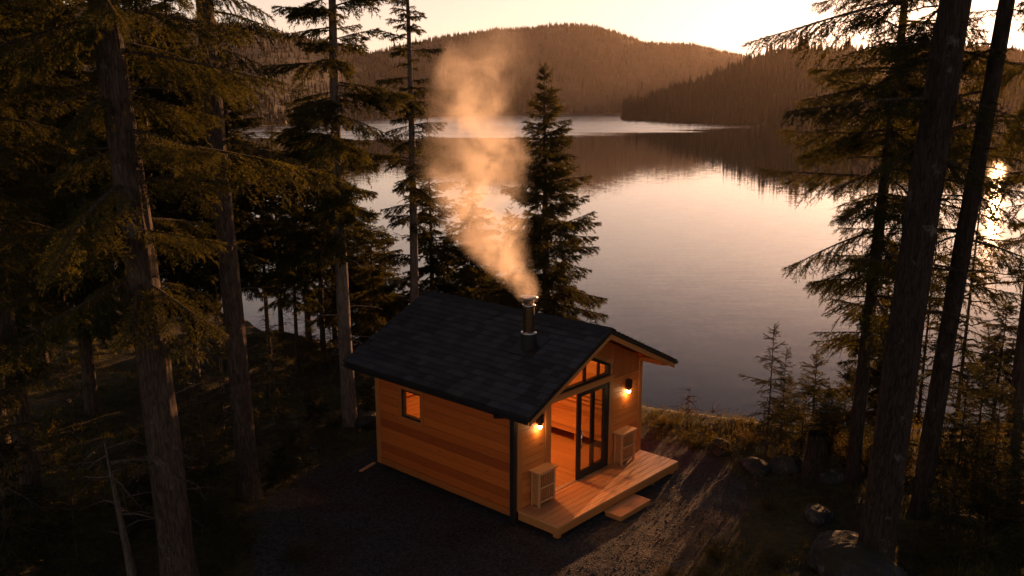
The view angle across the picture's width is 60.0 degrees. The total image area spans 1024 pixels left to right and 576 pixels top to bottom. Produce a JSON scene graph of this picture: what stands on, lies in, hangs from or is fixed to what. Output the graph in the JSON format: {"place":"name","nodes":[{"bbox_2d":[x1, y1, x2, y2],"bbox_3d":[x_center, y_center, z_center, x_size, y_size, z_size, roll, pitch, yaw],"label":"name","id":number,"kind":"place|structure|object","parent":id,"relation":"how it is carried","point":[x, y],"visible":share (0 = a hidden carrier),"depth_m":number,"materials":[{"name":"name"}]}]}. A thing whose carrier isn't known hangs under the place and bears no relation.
{"place":"outdoors","nodes":[
{"label":"outdoors","id":0,"kind":"place"},
{"bbox_2d":[0,11,479,126],"bbox_3d":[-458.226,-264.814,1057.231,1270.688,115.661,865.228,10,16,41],"label":"side hill","id":1,"kind":"structure","parent":0,"point":[256,49],"depth_m":790.58,"materials":[{"name":"green plant"}]},
{"bbox_2d":[0,5,480,126],"bbox_3d":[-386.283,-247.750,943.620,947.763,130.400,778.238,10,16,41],"label":"side hill forest","id":2,"kind":"object","parent":1,"relation":"on","point":[277,117],"visible":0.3,"depth_m":833.00,"materials":[{"name":"green plant"}]},
{"bbox_2d":[235,434,766,575],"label":"gravel","id":3,"kind":"structure","parent":0,"point":[481,530],"depth_m":16.90,"materials":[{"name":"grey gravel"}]},
{"bbox_2d":[604,494,650,520],"bbox_3d":[2.335,4.425,17.899,0.403,0.110,1.040,10,16,41],"label":"deck step","id":4,"kind":"object","parent":3,"relation":"on","point":[624,509],"visible":1,"depth_m":17.80,"materials":[{"name":"brown wood"}]},
{"bbox_2d":[0,296,1023,575],"bbox_3d":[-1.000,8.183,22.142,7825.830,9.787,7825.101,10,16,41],"label":"ground","id":5,"kind":"structure","parent":0,"point":[788,526],"depth_m":17.76,"materials":[{"name":"brown soil"}]},
{"bbox_2d":[0,3,89,458],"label":"spruce tree","id":6,"kind":"object","parent":5,"relation":"on","point":[17,32],"visible":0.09,"depth_m":19.26,"materials":[{"name":"green plant"}]},
{"bbox_2d":[0,0,114,363],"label":"spruce tree","id":7,"kind":"object","parent":5,"relation":"on","point":[31,140],"visible":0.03,"depth_m":25.26,"materials":[{"name":"green plant"}]},
{"bbox_2d":[0,0,121,535],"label":"spruce tree","id":8,"kind":"object","parent":5,"relation":"on","point":[10,265],"visible":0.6,"depth_m":15.63,"materials":[{"name":"green plant"}]},
{"bbox_2d":[44,433,107,486],"bbox_3d":[-8.842,3.527,18.043,1.108,1.126,0.852,5,13,21],"label":"fallen branch","id":9,"kind":"object","parent":5,"relation":"on","point":[90,455],"visible":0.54,"depth_m":17.98,"materials":[{"name":"brown wood"}]},
{"bbox_2d":[0,0,173,415],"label":"spruce tree","id":10,"kind":"object","parent":5,"relation":"on","point":[91,395],"visible":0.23,"depth_m":21.69,"materials":[{"name":"green plant"}]},
{"bbox_2d":[76,9,153,306],"bbox_3d":[-15.566,-5.286,34.712,4.659,13.482,4.705,3,12,14],"label":"spruce tree","id":11,"kind":"object","parent":5,"relation":"on","point":[89,62],"visible":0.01,"depth_m":33.68,"materials":[{"name":"green plant"}]},
{"bbox_2d":[106,422,155,541],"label":"young spruce","id":12,"kind":"object","parent":5,"relation":"on","point":[137,484],"visible":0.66,"depth_m":16.04,"materials":[{"name":"green plant"}]},
{"bbox_2d":[57,438,206,575],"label":"dead snag","id":13,"kind":"object","parent":5,"relation":"on","point":[131,570],"visible":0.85,"depth_m":14.90,"materials":[{"name":"brown wood"}]},
{"bbox_2d":[90,0,203,332],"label":"spruce tree","id":14,"kind":"object","parent":5,"relation":"on","point":[142,126],"visible":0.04,"depth_m":28.82,"materials":[{"name":"green plant"}]},
{"bbox_2d":[0,0,351,575],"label":"spruce tree","id":15,"kind":"object","parent":5,"relation":"on","point":[145,294],"visible":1,"depth_m":13.57,"materials":[{"name":"green plant"}]},
{"bbox_2d":[109,0,270,389],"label":"spruce tree","id":16,"kind":"object","parent":5,"relation":"on","point":[204,278],"visible":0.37,"depth_m":23.47,"materials":[{"name":"green plant"}]},
{"bbox_2d":[179,375,215,460],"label":"tree","id":17,"kind":"object","parent":5,"relation":"on","point":[192,409],"visible":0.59,"depth_m":18.34,"materials":[{"name":"plant"}]},
{"bbox_2d":[126,0,302,501],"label":"spruce tree","id":18,"kind":"object","parent":5,"relation":"on","point":[248,475],"visible":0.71,"depth_m":17.24,"materials":[{"name":"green plant"}]},
{"bbox_2d":[206,282,226,419],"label":"tree","id":19,"kind":"object","parent":5,"relation":"on","point":[217,287],"visible":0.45,"depth_m":22.55,"materials":[{"name":"brown plant"}]},
{"bbox_2d":[178,294,263,469],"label":"young spruce","id":20,"kind":"object","parent":5,"relation":"on","point":[221,398],"visible":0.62,"depth_m":18.75,"materials":[{"name":"green plant"}]},
{"bbox_2d":[167,35,288,351],"bbox_3d":[-9.074,-2.677,27.988,3.584,10.732,3.703,6,13,27],"label":"spruce tree","id":21,"kind":"object","parent":5,"relation":"on","point":[240,123],"visible":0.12,"depth_m":27.58,"materials":[{"name":"green plant"}]},
{"bbox_2d":[233,159,302,359],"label":"spruce tree","id":22,"kind":"object","parent":5,"relation":"on","point":[261,226],"visible":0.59,"depth_m":27.03,"materials":[{"name":"green plant"}]},
{"bbox_2d":[252,303,286,410],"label":"tree","id":23,"kind":"object","parent":5,"relation":"on","point":[268,350],"visible":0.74,"depth_m":23.12,"materials":[{"name":"plant"}]},
{"bbox_2d":[249,323,302,433],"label":"young spruce","id":24,"kind":"object","parent":5,"relation":"on","point":[275,396],"visible":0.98,"depth_m":21.49,"materials":[{"name":"green plant"}]},
{"bbox_2d":[242,123,316,331],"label":"spruce tree","id":25,"kind":"object","parent":5,"relation":"on","point":[281,322],"visible":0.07,"depth_m":30.87,"materials":[{"name":"green plant"}]},
{"bbox_2d":[259,456,306,487],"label":"shrub","id":26,"kind":"object","parent":5,"relation":"on","point":[269,477],"visible":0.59,"depth_m":18.91,"materials":[{"name":"green plant"}]},
{"bbox_2d":[256,197,324,373],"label":"spruce tree","id":27,"kind":"object","parent":5,"relation":"on","point":[286,266],"visible":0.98,"depth_m":26.33,"materials":[{"name":"green plant"}]},
{"bbox_2d":[264,410,316,489],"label":"young spruce","id":28,"kind":"object","parent":5,"relation":"on","point":[293,463],"visible":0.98,"depth_m":18.82,"materials":[{"name":"green plant"}]},
{"bbox_2d":[277,532,327,565],"bbox_3d":[-3.762,4.729,15.919,0.948,0.609,0.905,-11,16,-44],"label":"shrub","id":29,"kind":"object","parent":5,"relation":"on","point":[294,555],"visible":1,"depth_m":15.83,"materials":[{"name":"green plant"}]},
{"bbox_2d":[292,319,328,374],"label":"young spruce","id":30,"kind":"object","parent":5,"relation":"on","point":[313,351],"visible":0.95,"depth_m":26.90,"materials":[{"name":"green plant"}]},
{"bbox_2d":[265,84,362,341],"bbox_3d":[-6.973,-2.176,29.398,3.642,8.956,3.245,-8,14,-34],"label":"spruce tree","id":31,"kind":"object","parent":5,"relation":"on","point":[287,188],"visible":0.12,"depth_m":28.59,"materials":[{"name":"green plant"}]},
{"bbox_2d":[267,137,361,361],"bbox_3d":[-6.169,-0.989,27.402,2.550,7.453,3.029,-10,15,-40],"label":"spruce tree","id":32,"kind":"object","parent":5,"relation":"on","point":[314,238],"visible":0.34,"depth_m":26.97,"materials":[{"name":"green plant"}]},
{"bbox_2d":[312,297,338,375],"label":"young spruce","id":33,"kind":"object","parent":5,"relation":"on","point":[330,344],"visible":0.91,"depth_m":26.34,"materials":[{"name":"green plant"}]},
{"bbox_2d":[237,0,415,426],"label":"spruce tree","id":34,"kind":"object","parent":5,"relation":"on","point":[335,210],"visible":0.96,"depth_m":20.66,"materials":[{"name":"green plant"}]},
{"bbox_2d":[315,410,342,428],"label":"shrub","id":35,"kind":"object","parent":5,"relation":"on","point":[333,423],"visible":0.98,"depth_m":22.13,"materials":[{"name":"green plant"}]},
{"bbox_2d":[297,148,391,346],"bbox_3d":[-7.233,-0.437,34.848,4.029,11.122,4.522,7,14,32],"label":"spruce tree","id":36,"kind":"object","parent":5,"relation":"on","point":[326,295],"visible":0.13,"depth_m":33.91,"materials":[{"name":"green plant"}]},
{"bbox_2d":[324,196,394,349],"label":"spruce tree","id":37,"kind":"object","parent":5,"relation":"on","point":[357,328],"visible":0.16,"depth_m":32.55,"materials":[{"name":"green plant"}]},
{"bbox_2d":[333,233,391,347],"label":"spruce tree","id":38,"kind":"object","parent":5,"relation":"on","point":[355,312],"visible":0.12,"depth_m":33.38,"materials":[{"name":"green plant"}]},
{"bbox_2d":[355,374,375,410],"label":"young spruce","id":39,"kind":"object","parent":5,"relation":"on","point":[367,399],"visible":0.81,"depth_m":23.30,"materials":[{"name":"green plant"}]},
{"bbox_2d":[355,411,375,428],"bbox_3d":[-3.663,3.361,22.429,0.722,0.437,0.835,-6,13,-27],"label":"rock","id":40,"kind":"object","parent":5,"relation":"on","point":[368,419],"visible":0.64,"depth_m":22.14,"materials":[{"name":"grey stone"}]},
{"bbox_2d":[347,207,407,332],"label":"spruce tree","id":41,"kind":"object","parent":5,"relation":"on","point":[367,278],"visible":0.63,"depth_m":30.32,"materials":[{"name":"green plant"}]},
{"bbox_2d":[369,227,409,329],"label":"spruce tree","id":42,"kind":"object","parent":5,"relation":"on","point":[388,244],"visible":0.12,"depth_m":34.38,"materials":[{"name":"green plant"}]},
{"bbox_2d":[365,0,467,303],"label":"spruce tree","id":43,"kind":"object","parent":5,"relation":"on","point":[412,171],"visible":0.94,"depth_m":25.92,"materials":[{"name":"green plant"}]},
{"bbox_2d":[366,142,488,320],"bbox_3d":[-2.862,-0.208,29.380,3.848,9.463,3.428,7,14,31],"label":"spruce tree","id":44,"kind":"object","parent":5,"relation":"on","point":[431,252],"visible":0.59,"depth_m":29.14,"materials":[{"name":"green plant"}]},
{"bbox_2d":[420,224,468,289],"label":"spruce tree","id":45,"kind":"object","parent":5,"relation":"on","point":[444,264],"visible":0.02,"depth_m":32.31,"materials":[{"name":"green plant"}]},
{"bbox_2d":[434,165,511,302],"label":"spruce tree","id":46,"kind":"object","parent":5,"relation":"on","point":[470,276],"visible":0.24,"depth_m":31.01,"materials":[{"name":"green plant"}]},
{"bbox_2d":[474,238,504,300],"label":"spruce tree","id":47,"kind":"object","parent":5,"relation":"on","point":[489,256],"visible":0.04,"depth_m":33.30,"materials":[{"name":"green plant"}]},
{"bbox_2d":[470,206,542,309],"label":"spruce tree","id":48,"kind":"object","parent":5,"relation":"on","point":[504,266],"visible":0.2,"depth_m":30.41,"materials":[{"name":"green plant"}]},
{"bbox_2d":[340,290,677,538],"bbox_3d":[0.103,1.993,19.654,5.838,4.394,5.208,10,16,41],"label":"sauna cabin","id":49,"kind":"object","parent":5,"relation":"on","point":[453,431],"visible":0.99,"depth_m":18.45,"materials":[{"name":"brown wood"}]},
{"bbox_2d":[398,385,423,426],"bbox_3d":[-2.123,2.501,18.944,0.770,0.780,0.117,10,16,41],"label":"window","id":50,"kind":"structure","parent":49,"relation":"in","point":[402,402],"depth_m":19.01,"materials":[{"name":"brown wood"}]},
{"bbox_2d":[529,462,557,507],"bbox_3d":[0.621,3.899,17.539,0.281,0.728,0.570,10,16,41],"label":"slatted box","id":51,"kind":"object","parent":49,"relation":"on","point":[543,478],"visible":1,"depth_m":17.44,"materials":[{"name":"brown wood"}]},
{"bbox_2d":[562,358,610,392],"bbox_3d":[1.407,1.691,18.224,0.105,0.630,1.960,10,16,41],"label":"window","id":52,"kind":"structure","parent":49,"relation":"in","point":[607,367],"depth_m":18.54,"materials":[{"name":"black metal"}]},
{"bbox_2d":[575,382,609,479],"bbox_3d":[1.732,3.018,18.799,0.126,1.913,1.088,10,16,41],"label":"sliding door","id":53,"kind":"structure","parent":49,"relation":"in","point":[580,473],"depth_m":18.90,"materials":[{"name":"black metal"}]},
{"bbox_2d":[589,388,602,464],"bbox_3d":[1.846,2.969,19.060,0.050,1.903,0.535,10,16,41],"label":"sliding door","id":54,"kind":"structure","parent":49,"relation":"in","point":[592,395],"depth_m":18.89,"materials":[{"name":"black metal"}]},
{"bbox_2d":[613,425,637,465],"bbox_3d":[2.482,3.477,19.560,0.281,0.728,0.570,10,16,41],"label":"slatted box","id":55,"kind":"object","parent":49,"relation":"on","point":[624,443],"visible":1,"depth_m":19.46,"materials":[{"name":"brown wood"}]},
{"bbox_2d":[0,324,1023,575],"bbox_3d":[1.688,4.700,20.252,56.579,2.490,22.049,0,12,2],"label":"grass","id":56,"kind":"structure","parent":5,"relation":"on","point":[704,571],"depth_m":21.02,"materials":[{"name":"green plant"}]},
{"bbox_2d":[482,61,608,324],"bbox_3d":[1.127,-1.254,27.865,4.631,11.447,4.927,6,14,30],"label":"spruce tree","id":57,"kind":"object","parent":5,"relation":"on","point":[535,241],"visible":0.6,"depth_m":27.23,"materials":[{"name":"green plant"}]},
{"bbox_2d":[641,413,671,427],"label":"shrub","id":58,"kind":"object","parent":5,"relation":"on","point":[662,423],"visible":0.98,"depth_m":22.43,"materials":[{"name":"green plant"}]},
{"bbox_2d":[650,564,681,575],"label":"shrub","id":59,"kind":"object","parent":5,"relation":"on","point":[667,573],"visible":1,"depth_m":15.36,"materials":[{"name":"green plant"}]},
{"bbox_2d":[664,386,704,426],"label":"bare sapling","id":60,"kind":"object","parent":5,"relation":"on","point":[688,409],"visible":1,"depth_m":22.32,"materials":[{"name":"brown plant"}]},
{"bbox_2d":[668,423,713,450],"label":"shrub","id":61,"kind":"object","parent":5,"relation":"on","point":[692,444],"visible":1,"depth_m":21.09,"materials":[{"name":"green plant"}]},
{"bbox_2d":[698,405,727,437],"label":"bare sapling","id":62,"kind":"object","parent":5,"relation":"on","point":[712,427],"visible":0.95,"depth_m":21.57,"materials":[{"name":"brown plant"}]},
{"bbox_2d":[693,533,738,562],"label":"shrub","id":63,"kind":"object","parent":5,"relation":"on","point":[714,552],"visible":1,"depth_m":16.04,"materials":[{"name":"green plant"}]},
{"bbox_2d":[709,438,730,456],"bbox_3d":[4.905,3.817,20.903,0.484,0.486,0.635,8,14,33],"label":"rock","id":64,"kind":"object","parent":5,"relation":"on","point":[718,452],"visible":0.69,"depth_m":20.74,"materials":[{"name":"grey stone"}]},
{"bbox_2d":[709,429,748,456],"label":"shrub","id":65,"kind":"object","parent":5,"relation":"on","point":[731,448],"visible":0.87,"depth_m":20.74,"materials":[{"name":"green plant"}]},
{"bbox_2d":[732,420,765,449],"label":"shrub","id":66,"kind":"object","parent":5,"relation":"on","point":[749,445],"visible":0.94,"depth_m":20.87,"materials":[{"name":"green plant"}]},
{"bbox_2d":[740,457,769,476],"bbox_3d":[5.458,3.994,19.880,0.570,0.362,0.844,-3,12,-16],"label":"rock","id":67,"kind":"object","parent":5,"relation":"on","point":[760,467],"visible":0.95,"depth_m":19.66,"materials":[{"name":"grey stone"}]},
{"bbox_2d":[739,323,799,454],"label":"young spruce","id":68,"kind":"object","parent":5,"relation":"on","point":[768,411],"visible":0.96,"depth_m":20.16,"materials":[{"name":"green plant"}]},
{"bbox_2d":[760,347,803,455],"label":"young spruce","id":69,"kind":"object","parent":5,"relation":"on","point":[783,400],"visible":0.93,"depth_m":20.01,"materials":[{"name":"green plant"}]},
{"bbox_2d":[768,455,802,475],"bbox_3d":[6.119,3.950,19.798,0.864,0.505,0.773,9,15,36],"label":"rock","id":70,"kind":"object","parent":5,"relation":"on","point":[791,463],"visible":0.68,"depth_m":19.62,"materials":[{"name":"grey stone"}]},
{"bbox_2d":[768,429,805,458],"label":"shrub","id":71,"kind":"object","parent":5,"relation":"on","point":[785,450],"visible":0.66,"depth_m":19.89,"materials":[{"name":"green plant"}]},
{"bbox_2d":[770,374,804,426],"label":"young spruce","id":72,"kind":"object","parent":5,"relation":"on","point":[795,400],"visible":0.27,"depth_m":23.63,"materials":[{"name":"green plant"}]},
{"bbox_2d":[787,384,829,454],"bbox_3d":[6.667,3.052,20.203,0.837,1.653,1.252,0,12,-2],"label":"shrub","id":73,"kind":"object","parent":5,"relation":"on","point":[804,433],"visible":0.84,"depth_m":20.26,"materials":[{"name":"green plant"}]},
{"bbox_2d":[800,430,826,481],"bbox_3d":[6.583,3.866,19.293,0.884,1.500,0.898,5,13,22],"label":"tree stump","id":74,"kind":"object","parent":5,"relation":"on","point":[814,466],"visible":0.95,"depth_m":19.08,"materials":[{"name":"brown wood"}]},
{"bbox_2d":[790,350,837,429],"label":"young spruce","id":75,"kind":"object","parent":5,"relation":"on","point":[812,388],"visible":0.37,"depth_m":24.53,"materials":[{"name":"green plant"}]},
{"bbox_2d":[804,503,834,526],"bbox_3d":[6.034,4.503,17.539,0.682,0.375,0.554,-10,15,-39],"label":"rock","id":76,"kind":"object","parent":5,"relation":"on","point":[817,514],"visible":0.91,"depth_m":17.34,"materials":[{"name":"grey stone"}]},
{"bbox_2d":[806,387,846,458],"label":"young spruce","id":77,"kind":"object","parent":5,"relation":"on","point":[824,429],"visible":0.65,"depth_m":19.96,"materials":[{"name":"green plant"}]},
{"bbox_2d":[810,382,851,455],"bbox_3d":[7.388,2.971,20.177,1.377,1.818,0.920,-2,12,-10],"label":"shrub","id":78,"kind":"object","parent":5,"relation":"on","point":[838,407],"visible":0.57,"depth_m":20.09,"materials":[{"name":"green plant"}]},
{"bbox_2d":[819,467,845,484],"bbox_3d":[7.033,4.090,19.160,0.959,0.347,0.650,-3,12,-14],"label":"rock","id":79,"kind":"object","parent":5,"relation":"on","point":[829,475],"visible":0.75,"depth_m":18.94,"materials":[{"name":"grey stone"}]},
{"bbox_2d":[809,364,869,430],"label":"young spruce","id":80,"kind":"object","parent":5,"relation":"on","point":[845,377],"visible":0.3,"depth_m":25.09,"materials":[{"name":"green plant"}]},
{"bbox_2d":[821,421,866,467],"bbox_3d":[7.371,3.509,19.694,1.037,1.059,1.097,-4,12,-17],"label":"shrub","id":81,"kind":"object","parent":5,"relation":"on","point":[843,461],"visible":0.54,"depth_m":19.66,"materials":[{"name":"green plant"}]},
{"bbox_2d":[820,365,869,457],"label":"young spruce","id":82,"kind":"object","parent":5,"relation":"on","point":[843,428],"visible":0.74,"depth_m":19.36,"materials":[{"name":"green plant"}]},
{"bbox_2d":[807,530,906,575],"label":"rock","id":83,"kind":"object","parent":5,"relation":"on","point":[839,553],"visible":0.91,"depth_m":14.93,"materials":[{"name":"grey stone"}]},
{"bbox_2d":[846,434,871,473],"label":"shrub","id":84,"kind":"object","parent":5,"relation":"on","point":[865,460],"visible":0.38,"depth_m":19.38,"materials":[{"name":"green plant"}]},
{"bbox_2d":[809,277,927,430],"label":"spruce tree","id":85,"kind":"object","parent":5,"relation":"on","point":[869,416],"visible":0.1,"depth_m":30.96,"materials":[{"name":"green plant"}]},
{"bbox_2d":[740,0,1023,560],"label":"spruce tree","id":86,"kind":"object","parent":5,"relation":"on","point":[919,219],"visible":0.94,"depth_m":14.11,"materials":[{"name":"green plant"}]},
{"bbox_2d":[757,0,1023,485],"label":"spruce tree","id":87,"kind":"object","parent":5,"relation":"on","point":[852,141],"visible":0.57,"depth_m":17.51,"materials":[{"name":"green plant"}]},
{"bbox_2d":[863,394,918,458],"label":"young spruce","id":88,"kind":"object","parent":5,"relation":"on","point":[872,434],"visible":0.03,"depth_m":19.46,"materials":[{"name":"green plant"}]},
{"bbox_2d":[868,233,983,426],"bbox_3d":[11.987,2.171,26.016,2.694,8.616,3.361,11,16,43],"label":"spruce tree","id":89,"kind":"object","parent":5,"relation":"on","point":[919,417],"visible":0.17,"depth_m":25.97,"materials":[{"name":"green plant"}]},
{"bbox_2d":[831,0,1023,519],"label":"spruce tree","id":90,"kind":"object","parent":5,"relation":"on","point":[933,421],"visible":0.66,"depth_m":16.16,"materials":[{"name":"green plant"}]},
{"bbox_2d":[914,442,983,505],"bbox_3d":[8.868,3.764,17.860,1.340,1.294,1.268,11,16,42],"label":"shrub","id":91,"kind":"object","parent":5,"relation":"on","point":[944,477],"visible":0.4,"depth_m":17.81,"materials":[{"name":"green plant"}]},
{"bbox_2d":[937,405,960,470],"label":"shrub","id":92,"kind":"object","parent":5,"relation":"on","point":[939,464],"visible":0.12,"depth_m":18.96,"materials":[{"name":"green plant"}]},
{"bbox_2d":[934,364,1002,492],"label":"young spruce","id":93,"kind":"object","parent":5,"relation":"on","point":[963,428],"visible":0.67,"depth_m":17.82,"materials":[{"name":"green plant"}]},
{"bbox_2d":[915,162,1022,432],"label":"spruce tree","id":94,"kind":"object","parent":5,"relation":"on","point":[966,352],"visible":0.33,"depth_m":23.61,"materials":[{"name":"green plant"}]},
{"bbox_2d":[945,323,1023,473],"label":"young spruce","id":95,"kind":"object","parent":5,"relation":"on","point":[984,370],"visible":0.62,"depth_m":18.56,"materials":[{"name":"green plant"}]},
{"bbox_2d":[946,378,1023,529],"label":"young spruce","id":96,"kind":"object","parent":5,"relation":"on","point":[999,468],"visible":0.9,"depth_m":16.52,"materials":[{"name":"green plant"}]},
{"bbox_2d":[958,298,1020,420],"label":"spruce tree","id":97,"kind":"object","parent":5,"relation":"on","point":[1002,326],"visible":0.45,"depth_m":27.80,"materials":[{"name":"green plant"}]},
{"bbox_2d":[967,401,1011,482],"bbox_3d":[9.840,3.318,18.428,0.920,1.818,1.377,8,14,35],"label":"shrub","id":98,"kind":"object","parent":5,"relation":"on","point":[988,433],"visible":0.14,"depth_m":18.35,"materials":[{"name":"green plant"}]},
{"bbox_2d":[960,0,1023,461],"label":"spruce tree","id":99,"kind":"object","parent":5,"relation":"on","point":[1017,381],"visible":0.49,"depth_m":18.89,"materials":[{"name":"green plant"}]},
{"bbox_2d":[982,451,1023,506],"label":"shrub","id":100,"kind":"object","parent":5,"relation":"on","point":[1011,478],"visible":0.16,"depth_m":17.41,"materials":[{"name":"green plant"}]},
{"bbox_2d":[12,113,1023,430],"bbox_3d":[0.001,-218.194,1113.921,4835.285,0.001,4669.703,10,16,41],"label":"lake","id":101,"kind":"structure","parent":0,"point":[706,233],"depth_m":98.79,"materials":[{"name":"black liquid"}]},
{"bbox_2d":[63,0,1023,56],"label":"sky","id":102,"kind":"structure","parent":0,"point":[720,24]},
{"bbox_2d":[378,28,748,113],"bbox_3d":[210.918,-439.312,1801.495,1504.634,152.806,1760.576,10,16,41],"label":"hill","id":103,"kind":"structure","parent":0,"point":[576,92],"depth_m":1363.93,"materials":[{"name":"green plant"}]},
{"bbox_2d":[367,20,753,112],"bbox_3d":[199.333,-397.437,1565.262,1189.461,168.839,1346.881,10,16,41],"label":"hill forest","id":104,"kind":"object","parent":103,"relation":"on","point":[596,29],"visible":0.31,"depth_m":1398.55,"materials":[{"name":"green plant"}]},
{"bbox_2d":[696,82,955,124],"bbox_3d":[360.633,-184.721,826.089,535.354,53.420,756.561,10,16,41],"label":"wooded point","id":105,"kind":"structure","parent":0,"point":[773,102],"depth_m":656.38,"materials":[{"name":"plant"}]},
{"bbox_2d":[620,35,1023,130],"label":"forested hill","id":106,"kind":"structure","parent":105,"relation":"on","point":[757,80],"depth_m":670.33,"materials":[{"name":"green plant"}]},
{"bbox_2d":[904,434,938,482],"bbox_3d":[8.231,3.603,18.531,1.152,1.177,1.218,-7,14,-31],"label":"shrub","id":107,"kind":"object","parent":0,"point":[910,461],"visible":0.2,"depth_m":18.54,"materials":[{"name":"green plant"}]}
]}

